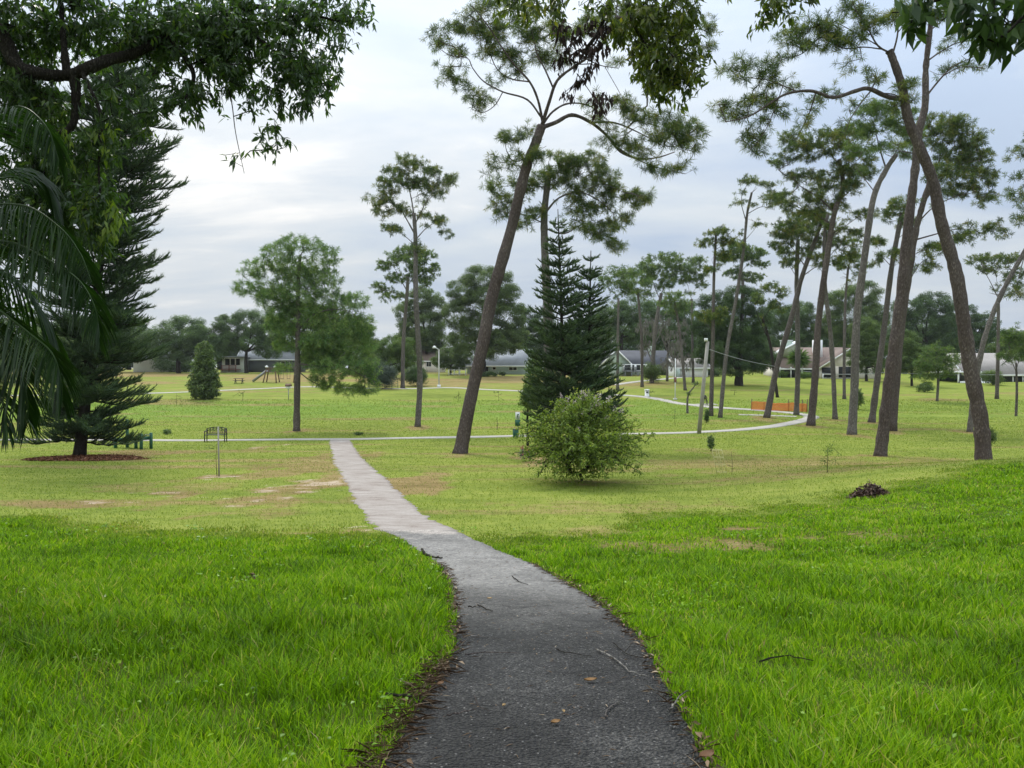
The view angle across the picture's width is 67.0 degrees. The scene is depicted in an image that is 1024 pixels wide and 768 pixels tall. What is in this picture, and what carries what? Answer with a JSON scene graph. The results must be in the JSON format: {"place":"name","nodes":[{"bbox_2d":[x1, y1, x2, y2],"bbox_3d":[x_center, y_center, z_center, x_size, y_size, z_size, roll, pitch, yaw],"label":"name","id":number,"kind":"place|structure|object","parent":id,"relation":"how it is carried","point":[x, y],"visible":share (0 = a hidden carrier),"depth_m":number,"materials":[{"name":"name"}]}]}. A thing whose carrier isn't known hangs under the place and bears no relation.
{"place":"outdoors","nodes":[
{"label":"outdoors","id":0,"kind":"place"},
{"bbox_2d":[329,440,457,530],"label":"concrete path","id":1,"kind":"structure","parent":0,"point":[381,503],"depth_m":21.27,"materials":[{"name":"grey concrete"}]},
{"bbox_2d":[0,386,818,440],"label":"loop path","id":2,"kind":"structure","parent":0,"point":[801,420],"depth_m":57.06,"materials":[{"name":"concrete"}]},
{"bbox_2d":[0,460,1023,767],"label":"grass","id":3,"kind":"structure","parent":0,"point":[104,582],"depth_m":5.66,"materials":[{"name":"green plant"}]},
{"bbox_2d":[0,368,1023,767],"bbox_3d":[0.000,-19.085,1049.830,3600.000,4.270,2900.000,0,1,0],"label":"ground","id":4,"kind":"structure","parent":0,"point":[752,388],"depth_m":29.30,"materials":[{"name":"green plant"}]},
{"bbox_2d":[0,317,82,382],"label":"broadleaf tree","id":5,"kind":"object","parent":4,"relation":"on","point":[38,331],"visible":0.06,"depth_m":117.45,"materials":[{"name":"green plant"}]},
{"bbox_2d":[0,105,120,452],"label":"palm","id":6,"kind":"object","parent":4,"relation":"on","point":[57,359],"visible":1,"depth_m":6.79,"materials":[{"name":"green plant"}]},
{"bbox_2d":[21,453,151,460],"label":"mulch litter","id":7,"kind":"object","parent":4,"relation":"on","point":[100,457],"visible":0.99,"depth_m":34.71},
{"bbox_2d":[8,22,188,454],"bbox_3d":[-19.218,-6.618,36.089,8.031,20.535,7.022,0,1,0],"label":"tall conifer","id":8,"kind":"object","parent":4,"relation":"on","point":[123,275],"visible":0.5,"depth_m":35.75,"materials":[{"name":"green plant"}]},
{"bbox_2d":[77,316,157,370],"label":"broadleaf tree","id":9,"kind":"object","parent":4,"relation":"on","point":[134,329],"visible":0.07,"depth_m":163.35,"materials":[{"name":"green plant"}]},
{"bbox_2d":[113,419,152,448],"bbox_3d":[-20.830,2.815,42.496,2.230,1.650,0.780,1,1,28],"label":"exercise bench","id":10,"kind":"object","parent":4,"relation":"on","point":[150,437],"visible":0.32,"depth_m":42.29,"materials":[{"name":"green paint"}]},
{"bbox_2d":[133,354,193,371],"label":"house","id":11,"kind":"structure","parent":4,"relation":"on","point":[146,366],"depth_m":171.96,"materials":[{"name":"paint"}]},
{"bbox_2d":[149,359,193,372],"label":"shrub","id":12,"kind":"object","parent":4,"relation":"on","point":[171,367],"visible":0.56,"depth_m":165.43,"materials":[{"name":"green plant"}]},
{"bbox_2d":[135,314,229,372],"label":"broadleaf tree","id":13,"kind":"object","parent":4,"relation":"on","point":[200,332],"visible":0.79,"depth_m":156.07,"materials":[{"name":"green plant"}]},
{"bbox_2d":[0,0,377,339],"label":"shade tree","id":14,"kind":"object","parent":4,"relation":"on","point":[204,29],"visible":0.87,"depth_m":9.04,"materials":[{"name":"green plant"}]},
{"bbox_2d":[185,340,223,399],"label":"conical tree","id":15,"kind":"object","parent":4,"relation":"on","point":[205,384],"visible":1,"depth_m":89.68,"materials":[{"name":"green plant"}]},
{"bbox_2d":[206,427,222,475],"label":"sapling","id":16,"kind":"object","parent":4,"relation":"on","point":[218,453],"visible":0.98,"depth_m":27.33,"materials":[{"name":"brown wood"}]},
{"bbox_2d":[204,427,226,441],"bbox_3d":[-18.359,3.132,47.915,1.254,0.946,0.525,0,1,-4],"label":"park bench","id":17,"kind":"object","parent":4,"relation":"on","point":[212,433],"visible":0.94,"depth_m":48.08,"materials":[{"name":"black metal"}]},
{"bbox_2d":[209,308,289,372],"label":"broadleaf tree","id":18,"kind":"object","parent":4,"relation":"on","point":[251,333],"visible":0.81,"depth_m":158.42,"materials":[{"name":"green plant"}]},
{"bbox_2d":[217,345,305,371],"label":"house","id":19,"kind":"structure","parent":4,"relation":"on","point":[236,363],"depth_m":168.94,"materials":[{"name":"white paint"}]},
{"bbox_2d":[252,366,293,382],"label":"playground slide","id":20,"kind":"object","parent":4,"relation":"on","point":[261,374],"visible":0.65,"depth_m":119.32,"materials":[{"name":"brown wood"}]},
{"bbox_2d":[261,298,346,358],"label":"broadleaf tree","id":21,"kind":"object","parent":4,"relation":"on","point":[268,310],"visible":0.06,"depth_m":172.77,"materials":[{"name":"green plant"}]},
{"bbox_2d":[228,232,383,430],"bbox_3d":[-15.332,-3.780,57.557,11.957,14.948,5.413,0,1,0],"label":"broadleaf tree","id":22,"kind":"object","parent":4,"relation":"on","point":[338,339],"visible":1,"depth_m":57.31,"materials":[{"name":"green plant"}]},
{"bbox_2d":[327,316,380,367],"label":"broadleaf tree","id":23,"kind":"object","parent":4,"relation":"on","point":[373,341],"visible":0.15,"depth_m":148.98,"materials":[{"name":"green plant"}]},
{"bbox_2d":[366,356,402,388],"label":"shrub","id":24,"kind":"object","parent":4,"relation":"on","point":[389,372],"visible":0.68,"depth_m":106.26,"materials":[{"name":"green plant"}]},
{"bbox_2d":[369,333,424,374],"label":"broadleaf tree","id":25,"kind":"object","parent":4,"relation":"on","point":[392,350],"visible":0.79,"depth_m":130.86,"materials":[{"name":"green plant"}]},
{"bbox_2d":[368,243,441,387],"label":"pine tree","id":26,"kind":"object","parent":4,"relation":"on","point":[406,256],"visible":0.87,"depth_m":107.61,"materials":[{"name":"green plant"}]},
{"bbox_2d":[361,151,459,426],"bbox_3d":[-8.139,-7.529,62.188,8.103,22.325,3.734,0,1,0],"label":"pine tree","id":27,"kind":"object","parent":4,"relation":"on","point":[416,182],"visible":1,"depth_m":62.07,"materials":[{"name":"green plant"}]},
{"bbox_2d":[405,364,428,385],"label":"shrub","id":28,"kind":"object","parent":4,"relation":"on","point":[411,377],"visible":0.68,"depth_m":111.49,"materials":[{"name":"green plant"}]},
{"bbox_2d":[390,285,447,354],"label":"broadleaf tree","id":29,"kind":"object","parent":4,"relation":"on","point":[427,314],"visible":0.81,"depth_m":170.28,"materials":[{"name":"green plant"}]},
{"bbox_2d":[414,349,446,371],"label":"house","id":30,"kind":"structure","parent":4,"relation":"on","point":[429,366],"depth_m":170.22,"materials":[{"name":"white paint"}]},
{"bbox_2d":[429,346,473,374],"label":"broadleaf tree","id":31,"kind":"object","parent":4,"relation":"on","point":[458,361],"visible":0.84,"depth_m":146.94,"materials":[{"name":"green plant"}]},
{"bbox_2d":[440,263,530,374],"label":"broadleaf tree","id":32,"kind":"object","parent":4,"relation":"on","point":[472,295],"visible":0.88,"depth_m":139.38,"materials":[{"name":"green plant"}]},
{"bbox_2d":[465,349,532,373],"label":"house","id":33,"kind":"structure","parent":4,"relation":"on","point":[510,364],"depth_m":150.28,"materials":[{"name":"white paint"}]},
{"bbox_2d":[512,412,519,437],"bbox_3d":[0.274,2.747,50.683,0.408,1.800,0.544,1,2,39],"label":"dog waste station","id":34,"kind":"object","parent":4,"relation":"on","point":[517,422],"visible":0.82,"depth_m":50.69,"materials":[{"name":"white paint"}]},
{"bbox_2d":[517,356,542,445],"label":"feathery conifer","id":35,"kind":"object","parent":4,"relation":"on","point":[524,404],"visible":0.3,"depth_m":43.88,"materials":[{"name":"green plant"}]},
{"bbox_2d":[499,306,566,350],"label":"broadleaf tree","id":36,"kind":"object","parent":4,"relation":"on","point":[528,344],"visible":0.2,"depth_m":176.43,"materials":[{"name":"green plant"}]},
{"bbox_2d":[519,215,617,432],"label":"norfolk pine","id":37,"kind":"object","parent":4,"relation":"on","point":[549,389],"visible":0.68,"depth_m":39.41,"materials":[{"name":"green plant"}]},
{"bbox_2d":[479,142,657,439],"bbox_3d":[3.301,-5.198,45.634,10.743,17.824,3.960,0,1,0],"label":"pine tree","id":38,"kind":"object","parent":4,"relation":"on","point":[575,163],"visible":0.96,"depth_m":45.54,"materials":[{"name":"green plant"}]},
{"bbox_2d":[418,0,722,453],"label":"pine tree","id":39,"kind":"object","parent":4,"relation":"on","point":[678,131],"visible":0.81,"depth_m":38.18,"materials":[{"name":"green plant"}]},
{"bbox_2d":[508,388,657,485],"bbox_3d":[2.254,1.725,24.790,4.770,3.281,4.882,0,1,0],"label":"flowering bush","id":40,"kind":"object","parent":4,"relation":"on","point":[581,418],"visible":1,"depth_m":24.16,"materials":[{"name":"green plant"}]},
{"bbox_2d":[553,252,628,440],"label":"norfolk pine","id":41,"kind":"object","parent":4,"relation":"on","point":[590,301],"visible":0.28,"depth_m":41.04,"materials":[{"name":"green plant"}]},
{"bbox_2d":[592,263,641,389],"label":"pine tree","id":42,"kind":"object","parent":4,"relation":"on","point":[621,272],"visible":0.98,"depth_m":103.42,"materials":[{"name":"green plant"}]},
{"bbox_2d":[586,294,660,349],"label":"broadleaf tree","id":43,"kind":"object","parent":4,"relation":"on","point":[628,319],"visible":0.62,"depth_m":169.74,"materials":[{"name":"green plant"}]},
{"bbox_2d":[594,346,670,375],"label":"house","id":44,"kind":"structure","parent":4,"relation":"on","point":[630,360],"depth_m":146.33,"materials":[{"name":"white paint"}]},
{"bbox_2d":[619,337,647,349],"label":"distant tree","id":45,"kind":"object","parent":4,"relation":"on","point":[626,346],"visible":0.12,"depth_m":233.42,"materials":[{"name":"green plant"}]},
{"bbox_2d":[625,266,657,386],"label":"pine tree","id":46,"kind":"object","parent":4,"relation":"on","point":[644,282],"visible":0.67,"depth_m":109.34,"materials":[{"name":"green plant"}]},
{"bbox_2d":[483,0,819,121],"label":"overhanging tree","id":47,"kind":"object","parent":4,"relation":"on","point":[645,24],"visible":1,"depth_m":8.80,"materials":[{"name":"green plant"}]},
{"bbox_2d":[640,361,662,382],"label":"shrub","id":48,"kind":"object","parent":4,"relation":"on","point":[649,370],"visible":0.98,"depth_m":117.42,"materials":[{"name":"green plant"}]},
{"bbox_2d":[635,311,671,378],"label":"mossy tree","id":49,"kind":"object","parent":4,"relation":"on","point":[645,326],"visible":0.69,"depth_m":125.51,"materials":[{"name":"green plant"}]},
{"bbox_2d":[634,250,691,382],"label":"pine tree","id":50,"kind":"object","parent":4,"relation":"on","point":[669,263],"visible":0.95,"depth_m":117.33,"materials":[{"name":"green plant"}]},
{"bbox_2d":[652,317,689,380],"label":"mossy tree","id":51,"kind":"object","parent":4,"relation":"on","point":[672,344],"visible":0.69,"depth_m":121.82,"materials":[{"name":"green plant"}]},
{"bbox_2d":[639,299,703,352],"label":"broadleaf tree","id":52,"kind":"object","parent":4,"relation":"on","point":[671,328],"visible":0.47,"depth_m":173.94,"materials":[{"name":"green plant"}]},
{"bbox_2d":[656,290,694,390],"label":"pine tree","id":53,"kind":"object","parent":4,"relation":"on","point":[679,307],"visible":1,"depth_m":102.84,"materials":[{"name":"green plant"}]},
{"bbox_2d":[659,339,695,382],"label":"mossy tree","id":54,"kind":"object","parent":4,"relation":"on","point":[668,362],"visible":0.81,"depth_m":117.89,"materials":[{"name":"green plant"}]},
{"bbox_2d":[664,358,709,376],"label":"garage","id":55,"kind":"structure","parent":4,"relation":"on","point":[698,369],"depth_m":138.07,"materials":[{"name":"paint"}]},
{"bbox_2d":[686,381,698,412],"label":"bent tree","id":56,"kind":"object","parent":4,"relation":"on","point":[687,400],"visible":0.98,"depth_m":75.31,"materials":[{"name":"grey plant"}]},
{"bbox_2d":[670,323,718,368],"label":"distant tree","id":57,"kind":"object","parent":4,"relation":"on","point":[689,352],"visible":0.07,"depth_m":203.21,"materials":[{"name":"green plant"}]},
{"bbox_2d":[679,254,715,382],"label":"pine tree","id":58,"kind":"object","parent":4,"relation":"on","point":[696,277],"visible":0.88,"depth_m":117.45,"materials":[{"name":"green plant"}]},
{"bbox_2d":[697,338,708,433],"bbox_3d":[13.581,0.297,54.988,0.873,7.097,0.329,0,1,0],"label":"utility pole","id":59,"kind":"object","parent":4,"relation":"on","point":[700,417],"visible":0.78,"depth_m":54.90,"materials":[{"name":"white paint"}]},
{"bbox_2d":[709,349,1008,374],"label":"power line","id":60,"kind":"object","parent":59,"relation":"attached to","point":[824,373],"visible":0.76,"depth_m":73.70,"materials":[{"name":"grey metal"}]},
{"bbox_2d":[707,435,715,450],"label":"juniper","id":61,"kind":"object","parent":4,"relation":"on","point":[710,440],"visible":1,"depth_m":39.99,"materials":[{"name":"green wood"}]},
{"bbox_2d":[690,224,738,415],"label":"pine tree","id":62,"kind":"object","parent":4,"relation":"on","point":[713,313],"visible":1,"depth_m":72.51,"materials":[{"name":"green plant"}]},
{"bbox_2d":[688,284,777,385],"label":"broadleaf tree","id":63,"kind":"object","parent":4,"relation":"on","point":[737,349],"visible":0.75,"depth_m":110.67,"materials":[{"name":"green plant"}]},
{"bbox_2d":[718,239,770,378],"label":"pine tree","id":64,"kind":"object","parent":4,"relation":"on","point":[749,255],"visible":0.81,"depth_m":111.19,"materials":[{"name":"green plant"}]},
{"bbox_2d":[718,173,788,417],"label":"pine tree","id":65,"kind":"object","parent":4,"relation":"on","point":[754,180],"visible":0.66,"depth_m":71.25,"materials":[{"name":"green plant"}]},
{"bbox_2d":[750,281,791,396],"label":"pine tree","id":66,"kind":"object","parent":4,"relation":"on","point":[773,304],"visible":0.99,"depth_m":92.38,"materials":[{"name":"green plant"}]},
{"bbox_2d":[751,399,807,411],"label":"safety fence","id":67,"kind":"object","parent":4,"relation":"on","point":[789,407],"visible":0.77,"depth_m":77.06,"materials":[{"name":"orange"}]},
{"bbox_2d":[752,300,823,349],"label":"broadleaf tree","id":68,"kind":"object","parent":4,"relation":"on","point":[807,321],"visible":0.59,"depth_m":168.19,"materials":[{"name":"green plant"}]},
{"bbox_2d":[776,208,820,414],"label":"pine tree","id":69,"kind":"object","parent":4,"relation":"on","point":[799,251],"visible":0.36,"depth_m":73.00,"materials":[{"name":"green plant"}]},
{"bbox_2d":[785,347,812,372],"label":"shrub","id":70,"kind":"object","parent":4,"relation":"on","point":[803,359],"visible":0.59,"depth_m":119.48,"materials":[{"name":"green plant"}]},
{"bbox_2d":[763,209,845,417],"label":"pine tree","id":71,"kind":"object","parent":4,"relation":"on","point":[790,229],"visible":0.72,"depth_m":70.55,"materials":[{"name":"green plant"}]},
{"bbox_2d":[763,340,874,378],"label":"house","id":72,"kind":"structure","parent":4,"relation":"on","point":[824,366],"depth_m":136.06,"materials":[{"name":"white paint"}]},
{"bbox_2d":[758,118,887,425],"bbox_3d":[25.180,-8.730,62.606,10.794,24.617,5.188,0,1,0],"label":"pine tree","id":73,"kind":"object","parent":4,"relation":"on","point":[841,171],"visible":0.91,"depth_m":62.42,"materials":[{"name":"green plant"}]},
{"bbox_2d":[820,441,840,472],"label":"sapling","id":74,"kind":"object","parent":4,"relation":"on","point":[827,458],"visible":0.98,"depth_m":24.48,"materials":[{"name":"green plant"}]},
{"bbox_2d":[805,212,861,418],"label":"pine tree","id":75,"kind":"object","parent":4,"relation":"on","point":[825,224],"visible":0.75,"depth_m":69.11,"materials":[{"name":"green plant"}]},
{"bbox_2d":[703,0,992,460],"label":"pine tree","id":76,"kind":"object","parent":4,"relation":"on","point":[836,38],"visible":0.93,"depth_m":31.18,"materials":[{"name":"green plant"}]},
{"bbox_2d":[833,236,868,398],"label":"pine tree","id":77,"kind":"object","parent":4,"relation":"on","point":[857,265],"visible":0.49,"depth_m":90.89,"materials":[{"name":"green plant"}]},
{"bbox_2d":[811,280,892,347],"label":"broadleaf tree","id":78,"kind":"object","parent":4,"relation":"on","point":[873,312],"visible":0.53,"depth_m":162.99,"materials":[{"name":"green plant"}]},
{"bbox_2d":[858,388,866,408],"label":"shrub","id":79,"kind":"object","parent":4,"relation":"on","point":[860,397],"visible":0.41,"depth_m":78.59,"materials":[{"name":"green plant"}]},
{"bbox_2d":[842,316,887,380],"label":"broadleaf tree","id":80,"kind":"object","parent":4,"relation":"on","point":[868,351],"visible":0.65,"depth_m":123.09,"materials":[{"name":"green plant"}]},
{"bbox_2d":[846,479,890,498],"bbox_3d":[8.633,2.562,18.699,1.062,0.564,0.852,1,1,34],"label":"leaf pile","id":81,"kind":"object","parent":4,"relation":"on","point":[870,489],"visible":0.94,"depth_m":18.57,"materials":[{"name":"brown plant"}]},
{"bbox_2d":[840,97,926,434],"bbox_3d":[25.844,-8.212,54.189,5.893,23.884,3.723,0,1,0],"label":"pine tree","id":82,"kind":"object","parent":4,"relation":"on","point":[890,124],"visible":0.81,"depth_m":53.93,"materials":[{"name":"plant"}]},
{"bbox_2d":[866,194,924,422],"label":"pine tree","id":83,"kind":"object","parent":4,"relation":"on","point":[898,205],"visible":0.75,"depth_m":66.08,"materials":[{"name":"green plant"}]},
{"bbox_2d":[901,328,934,385],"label":"broadleaf tree","id":84,"kind":"object","parent":4,"relation":"on","point":[909,354],"visible":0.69,"depth_m":111.15,"materials":[{"name":"green plant"}]},
{"bbox_2d":[886,290,959,355],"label":"broadleaf tree","id":85,"kind":"object","parent":4,"relation":"on","point":[944,325],"visible":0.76,"depth_m":173.42,"materials":[{"name":"green plant"}]},
{"bbox_2d":[915,383,934,391],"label":"shrub","id":86,"kind":"object","parent":4,"relation":"on","point":[925,387],"visible":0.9,"depth_m":100.36,"materials":[{"name":"green plant"}]},
{"bbox_2d":[873,5,991,456],"bbox_3d":[19.999,-7.427,36.415,5.699,22.076,2.266,0,1,0],"label":"pine tree","id":87,"kind":"object","parent":4,"relation":"on","point":[885,412],"visible":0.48,"depth_m":36.29,"materials":[{"name":"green plant"}]},
{"bbox_2d":[908,338,961,400],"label":"broadleaf tree","id":88,"kind":"object","parent":4,"relation":"on","point":[931,366],"visible":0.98,"depth_m":87.16,"materials":[{"name":"green plant"}]},
{"bbox_2d":[886,110,1014,430],"bbox_3d":[32.914,-8.408,57.818,9.738,24.238,4.546,0,1,0],"label":"pine tree","id":89,"kind":"object","parent":4,"relation":"on","point":[953,127],"visible":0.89,"depth_m":57.48,"materials":[{"name":"green plant"}]},
{"bbox_2d":[892,0,1023,74],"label":"leaved tree","id":90,"kind":"object","parent":4,"relation":"on","point":[996,36],"visible":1,"depth_m":4.45,"materials":[{"name":"green plant"}]},
{"bbox_2d":[939,305,1001,352],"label":"broadleaf tree","id":91,"kind":"object","parent":4,"relation":"on","point":[979,320],"visible":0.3,"depth_m":178.04,"materials":[{"name":"green plant"}]},
{"bbox_2d":[933,353,1023,382],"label":"house","id":92,"kind":"structure","parent":4,"relation":"on","point":[988,361],"depth_m":123.19,"materials":[{"name":"stone"}]},
{"bbox_2d":[962,251,1023,398],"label":"pine tree","id":93,"kind":"object","parent":4,"relation":"on","point":[999,258],"visible":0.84,"depth_m":90.47,"materials":[{"name":"green plant"}]},
{"bbox_2d":[980,369,1007,384],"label":"shrub","id":94,"kind":"object","parent":4,"relation":"on","point":[987,377],"visible":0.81,"depth_m":114.03,"materials":[{"name":"green plant"}]},
{"bbox_2d":[966,193,1023,431],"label":"pine tree","id":95,"kind":"object","parent":4,"relation":"on","point":[984,338],"visible":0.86,"depth_m":56.45,"materials":[{"name":"plant"}]},
{"bbox_2d":[985,330,1023,352],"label":"broadleaf tree","id":96,"kind":"object","parent":4,"relation":"on","point":[991,348],"visible":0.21,"depth_m":149.76,"materials":[{"name":"green plant"}]},
{"bbox_2d":[994,321,1023,415],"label":"tree","id":97,"kind":"object","parent":4,"relation":"on","point":[1009,335],"visible":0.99,"depth_m":71.91,"materials":[{"name":"green plant"}]},
{"bbox_2d":[1000,131,1023,228],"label":"pine tree","id":98,"kind":"object","parent":4,"relation":"on","point":[1018,178],"visible":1,"depth_m":47.82,"materials":[{"name":"green plant"}]},
{"bbox_2d":[0,0,1023,367],"label":"sky","id":99,"kind":"structure","parent":0,"point":[389,102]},
{"bbox_2d":[379,530,709,767],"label":"asphalt path","id":100,"kind":"structure","parent":0,"point":[533,737],"depth_m":4.28,"materials":[{"name":"grey asphalt"}]},
{"bbox_2d":[385,692,429,704],"bbox_3d":[-0.533,1.623,4.000,0.261,0.031,0.041,0,1,21],"label":"fallen twig","id":101,"kind":"object","parent":100,"relation":"on","point":[396,695],"visible":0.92,"depth_m":4.02,"materials":[{"name":"brown wood"}]},
{"bbox_2d":[334,549,725,767],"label":"leaf litter","id":102,"kind":"object","parent":100,"relation":"on","point":[439,667],"visible":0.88,"depth_m":4.10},
{"bbox_2d":[699,749,713,756],"bbox_3d":[0.828,1.575,3.289,0.090,0.016,0.050,-1,1,-34],"label":"fallen leaf","id":103,"kind":"object","parent":100,"relation":"on","point":[704,753],"visible":1,"depth_m":3.30,"materials":[{"name":"brown plant"}]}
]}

